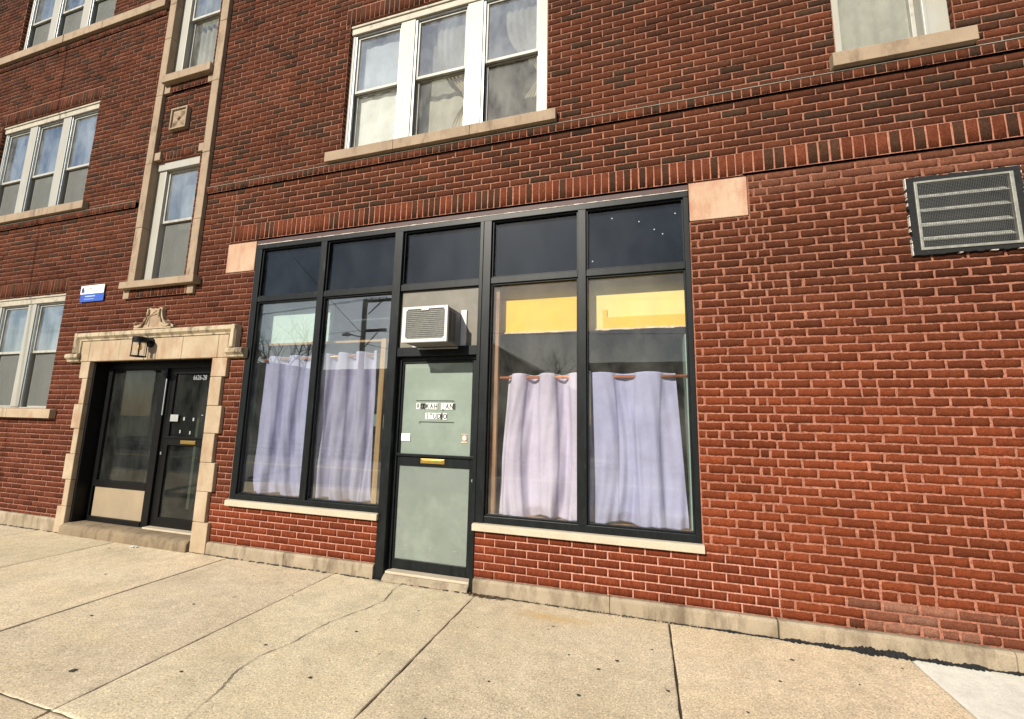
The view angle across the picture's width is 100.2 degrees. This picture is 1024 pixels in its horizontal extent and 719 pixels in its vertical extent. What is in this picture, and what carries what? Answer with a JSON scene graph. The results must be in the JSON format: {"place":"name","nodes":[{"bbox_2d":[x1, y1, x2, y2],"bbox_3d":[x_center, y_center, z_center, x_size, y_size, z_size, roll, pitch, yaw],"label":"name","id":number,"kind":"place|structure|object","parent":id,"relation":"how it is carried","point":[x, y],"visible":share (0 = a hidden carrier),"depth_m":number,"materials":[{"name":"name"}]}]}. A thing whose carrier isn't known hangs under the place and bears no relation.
{"place":"outdoors","nodes":[
{"label":"outdoors","id":0,"kind":"place"},
{"bbox_2d":[0,693,70,718],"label":"sidewalk","id":1,"kind":"structure","parent":0,"point":[12,708],"depth_m":2.18,"materials":[{"name":"beige concrete"}]},
{"bbox_2d":[0,525,976,718],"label":"sidewalk","id":2,"kind":"structure","parent":0,"point":[140,638],"depth_m":2.77,"materials":[{"name":"beige concrete"}]},
{"bbox_2d":[185,578,439,718],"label":"pavement crack","id":3,"kind":"object","parent":2,"relation":"on","point":[284,645],"visible":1,"depth_m":2.79,"materials":[{"name":"grey concrete"}]},
{"bbox_2d":[0,524,695,627],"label":"joint dirt","id":4,"kind":"structure","parent":2,"relation":"on","point":[402,583],"depth_m":4.04,"materials":[{"name":"brown soil"}]},
{"bbox_2d":[468,592,511,599],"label":"leaf litter","id":5,"kind":"object","parent":2,"relation":"on","point":[487,596],"visible":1,"depth_m":3.69,"materials":[{"name":"brown plant"}]},
{"bbox_2d":[543,603,704,628],"bbox_3d":[0.828,2.026,3.397,1.328,0.016,0.045,-1,-9,17],"label":"wall debris","id":6,"kind":"object","parent":2,"relation":"on","point":[616,614],"depth_m":3.41,"materials":[{"name":"brown plant"}]},
{"bbox_2d":[360,578,962,718],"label":"sidewalk joint","id":7,"kind":"object","parent":2,"relation":"attached to","point":[677,687],"depth_m":2.62,"materials":[{"name":"grey concrete"}]},
{"bbox_2d":[912,660,1023,718],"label":"sidewalk","id":8,"kind":"structure","parent":0,"point":[980,694],"depth_m":2.54,"materials":[{"name":"grey concrete"}]},
{"bbox_2d":[689,625,1023,675],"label":"tar seam","id":9,"kind":"object","parent":8,"relation":"on","point":[870,650],"visible":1,"depth_m":2.89,"materials":[{"name":"black asphalt"}]},
{"bbox_3d":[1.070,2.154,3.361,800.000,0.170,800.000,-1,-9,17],"label":"ground","id":10,"kind":"structure","parent":0,"visible":0},
{"bbox_2d":[0,0,1023,672],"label":"brick building","id":11,"kind":"structure","parent":10,"relation":"on","point":[708,196],"depth_m":4.13,"materials":[{"name":"brick"}]},
{"bbox_2d":[0,309,27,406],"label":"window shade","id":12,"kind":"object","parent":11,"relation":"attached to","point":[19,328],"depth_m":6.68,"materials":[{"name":"white fabric"}]},
{"bbox_2d":[8,139,28,213],"bbox_3d":[-8.253,-3.034,7.247,0.671,1.570,0.008,-1,-9,17],"label":"window shade","id":13,"kind":"object","parent":11,"relation":"attached to","point":[20,159],"depth_m":7.35,"materials":[{"name":"grey fabric"}]},
{"bbox_2d":[0,302,64,417],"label":"window","id":14,"kind":"structure","parent":11,"relation":"in","point":[25,367],"depth_m":6.28,"materials":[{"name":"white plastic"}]},
{"bbox_2d":[42,0,54,40],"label":"window shade","id":15,"kind":"object","parent":11,"relation":"attached to","point":[49,13],"depth_m":7.79,"materials":[{"name":"grey fabric"}]},
{"bbox_2d":[38,131,61,207],"bbox_3d":[-7.455,-3.050,7.015,0.692,1.570,0.008,-1,-9,17],"label":"window shade","id":16,"kind":"object","parent":11,"relation":"attached to","point":[53,151],"depth_m":7.12,"materials":[{"name":"grey fabric"}]},
{"bbox_2d":[38,306,63,404],"bbox_3d":[-6.723,-0.055,6.345,0.667,1.520,0.008,-1,-9,17],"label":"window shade","id":17,"kind":"object","parent":11,"relation":"attached to","point":[54,329],"depth_m":6.45,"materials":[{"name":"white fabric"}]},
{"bbox_2d":[0,110,103,231],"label":"window","id":18,"kind":"structure","parent":11,"relation":"in","point":[59,202],"depth_m":6.83,"materials":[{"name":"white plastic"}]},
{"bbox_2d":[23,0,113,49],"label":"window","id":19,"kind":"structure","parent":11,"relation":"in","point":[55,26],"depth_m":7.40,"materials":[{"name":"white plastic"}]},
{"bbox_2d":[71,0,84,27],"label":"window shade","id":20,"kind":"object","parent":11,"relation":"attached to","point":[79,3],"depth_m":7.55,"materials":[{"name":"grey fabric"}]},
{"bbox_2d":[72,122,95,201],"bbox_3d":[-6.658,-3.067,6.783,0.667,1.570,0.008,-1,-9,17],"label":"window shade","id":21,"kind":"object","parent":11,"relation":"attached to","point":[88,138],"depth_m":6.90,"materials":[{"name":"grey fabric"}]},
{"bbox_2d":[80,284,104,301],"bbox_3d":[-5.808,-0.917,5.923,0.490,0.233,0.010,-1,-9,17],"label":"property sign","id":22,"kind":"object","parent":11,"relation":"attached to","point":[90,293],"visible":1,"depth_m":5.92,"materials":[{"name":"white metal"}]},
{"bbox_2d":[104,0,115,17],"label":"window shade","id":23,"kind":"object","parent":11,"relation":"attached to","point":[112,4],"depth_m":7.28,"materials":[{"name":"grey fabric"}]},
{"bbox_2d":[129,336,154,357],"bbox_3d":[-4.587,-0.158,5.299,0.160,0.257,0.203,-1,-9,17],"label":"wall lantern","id":24,"kind":"object","parent":11,"relation":"attached to","point":[149,342],"depth_m":5.26,"materials":[{"name":"black paint"}]},
{"bbox_2d":[143,155,199,279],"bbox_3d":[-4.495,-1.873,5.784,0.930,1.734,0.130,-1,-9,17],"label":"window","id":25,"kind":"structure","parent":11,"relation":"in","point":[163,229],"depth_m":5.83,"materials":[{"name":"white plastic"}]},
{"bbox_2d":[149,368,210,530],"bbox_3d":[-3.983,1.069,5.262,0.975,1.950,0.103,-1,-9,17],"label":"entrance door","id":26,"kind":"structure","parent":11,"relation":"in","point":[167,439],"depth_m":5.36,"materials":[{"name":"black paint"}]},
{"bbox_2d":[167,172,217,275],"bbox_3d":[-4.391,-1.833,5.899,0.750,1.640,0.008,-1,-9,17],"label":"window shade","id":27,"kind":"object","parent":11,"relation":"attached to","point":[186,196],"depth_m":6.01,"materials":[{"name":"white fabric"}]},
{"bbox_2d":[174,0,219,71],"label":"window","id":28,"kind":"structure","parent":11,"relation":"in","point":[190,19],"depth_m":6.28,"materials":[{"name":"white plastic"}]},
{"bbox_2d":[196,0,220,64],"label":"lace curtain","id":29,"kind":"object","parent":11,"relation":"hanging from","point":[207,42],"visible":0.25,"depth_m":6.37,"materials":[{"name":"white fabric"}]},
{"bbox_2d":[260,353,380,361],"bbox_3d":[-2.180,-0.022,4.833,1.660,0.057,0.027,-1,-9,17],"label":"curtain rod","id":30,"kind":"object","parent":11,"relation":"attached to","point":[302,358],"visible":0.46,"depth_m":4.86,"materials":[{"name":"orange metal"}]},
{"bbox_2d":[253,355,310,495],"bbox_3d":[-2.572,0.736,4.846,0.792,1.586,0.109,-1,-9,17],"label":"curtain","id":31,"kind":"object","parent":30,"relation":"hanging from","point":[278,457],"visible":0.85,"depth_m":4.84,"materials":[{"name":"fabric"}]},
{"bbox_2d":[312,350,376,501],"bbox_3d":[-1.780,0.712,4.615,0.760,1.604,0.137,-1,-9,17],"label":"curtain","id":32,"kind":"object","parent":30,"relation":"hanging from","point":[343,459],"visible":0.95,"depth_m":4.59,"materials":[{"name":"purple fabric"}]},
{"bbox_2d":[356,33,399,145],"bbox_3d":[-1.647,-3.217,5.194,0.810,1.620,0.008,-1,-9,17],"label":"sheer curtain","id":33,"kind":"object","parent":11,"relation":"hanging from","point":[378,67],"visible":0.45,"depth_m":5.20,"materials":[{"name":"white fabric"}]},
{"bbox_2d":[391,359,475,577],"bbox_3d":[-0.746,1.009,4.181,0.862,2.025,0.073,-1,-9,17],"label":"shop door","id":34,"kind":"structure","parent":11,"relation":"in","point":[433,495],"depth_m":4.18,"materials":[{"name":"black paint"}]},
{"bbox_2d":[401,305,467,349],"bbox_3d":[-0.776,-0.316,4.164,0.588,0.390,0.339,-1,-9,17],"label":"air conditioner","id":35,"kind":"object","parent":11,"relation":"attached to","point":[440,327],"visible":1,"depth_m":4.04,"materials":[{"name":"metal"}]},
{"bbox_2d":[418,30,463,133],"bbox_3d":[-0.835,-3.182,5.074,0.792,1.690,0.012,-1,-9,17],"label":"lace curtain","id":36,"kind":"object","parent":11,"relation":"hanging from","point":[441,103],"visible":0.3,"depth_m":5.09,"materials":[{"name":"beige fabric"}]},
{"bbox_2d":[324,0,559,171],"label":"window","id":37,"kind":"structure","parent":11,"relation":"in","point":[476,124],"depth_m":4.76,"materials":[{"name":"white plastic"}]},
{"bbox_2d":[437,15,465,127],"bbox_3d":[-0.681,-3.239,4.914,0.442,1.615,0.030,-1,-9,17],"label":"tied drape","id":38,"kind":"object","parent":11,"relation":"hanging from","point":[451,44],"visible":0.55,"depth_m":4.97,"materials":[{"name":"white fabric"}]},
{"bbox_2d":[507,0,536,97],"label":"tied drape","id":39,"kind":"object","parent":11,"relation":"attached to","point":[521,22],"visible":0.54,"depth_m":4.73,"materials":[{"name":"white fabric"}]},
{"bbox_2d":[499,374,686,378],"bbox_3d":[0.679,0.160,3.927,1.730,0.027,0.027,-1,-9,17],"label":"curtain rod","id":40,"kind":"object","parent":11,"relation":"attached to","point":[614,376],"visible":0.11,"depth_m":3.83,"materials":[{"name":"brown wood"}]},
{"bbox_2d":[498,372,576,520],"bbox_3d":[0.256,0.795,3.974,0.818,1.334,0.147,-1,-9,17],"label":"curtain","id":41,"kind":"object","parent":40,"relation":"hanging from","point":[539,467],"visible":0.94,"depth_m":3.96,"materials":[{"name":"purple fabric"}]},
{"bbox_2d":[589,371,688,529],"bbox_3d":[1.066,0.770,3.730,0.853,1.327,0.117,-1,-9,17],"label":"curtain","id":42,"kind":"object","parent":40,"relation":"hanging from","point":[636,470],"visible":0.98,"depth_m":3.71,"materials":[{"name":"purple fabric"}]},
{"bbox_2d":[837,0,910,50],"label":"lace curtain","id":43,"kind":"object","parent":11,"relation":"hanging from","point":[863,23],"visible":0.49,"depth_m":3.70,"materials":[{"name":"beige fabric"}]},
{"bbox_2d":[821,0,978,85],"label":"window","id":44,"kind":"structure","parent":11,"relation":"in","point":[929,25],"depth_m":3.43,"materials":[{"name":"white plastic"}]},
{"bbox_2d":[903,165,1023,255],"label":"wall vent","id":45,"kind":"object","parent":11,"relation":"attached to","point":[981,210],"depth_m":3.17,"materials":[{"name":"metal"}]}
]}

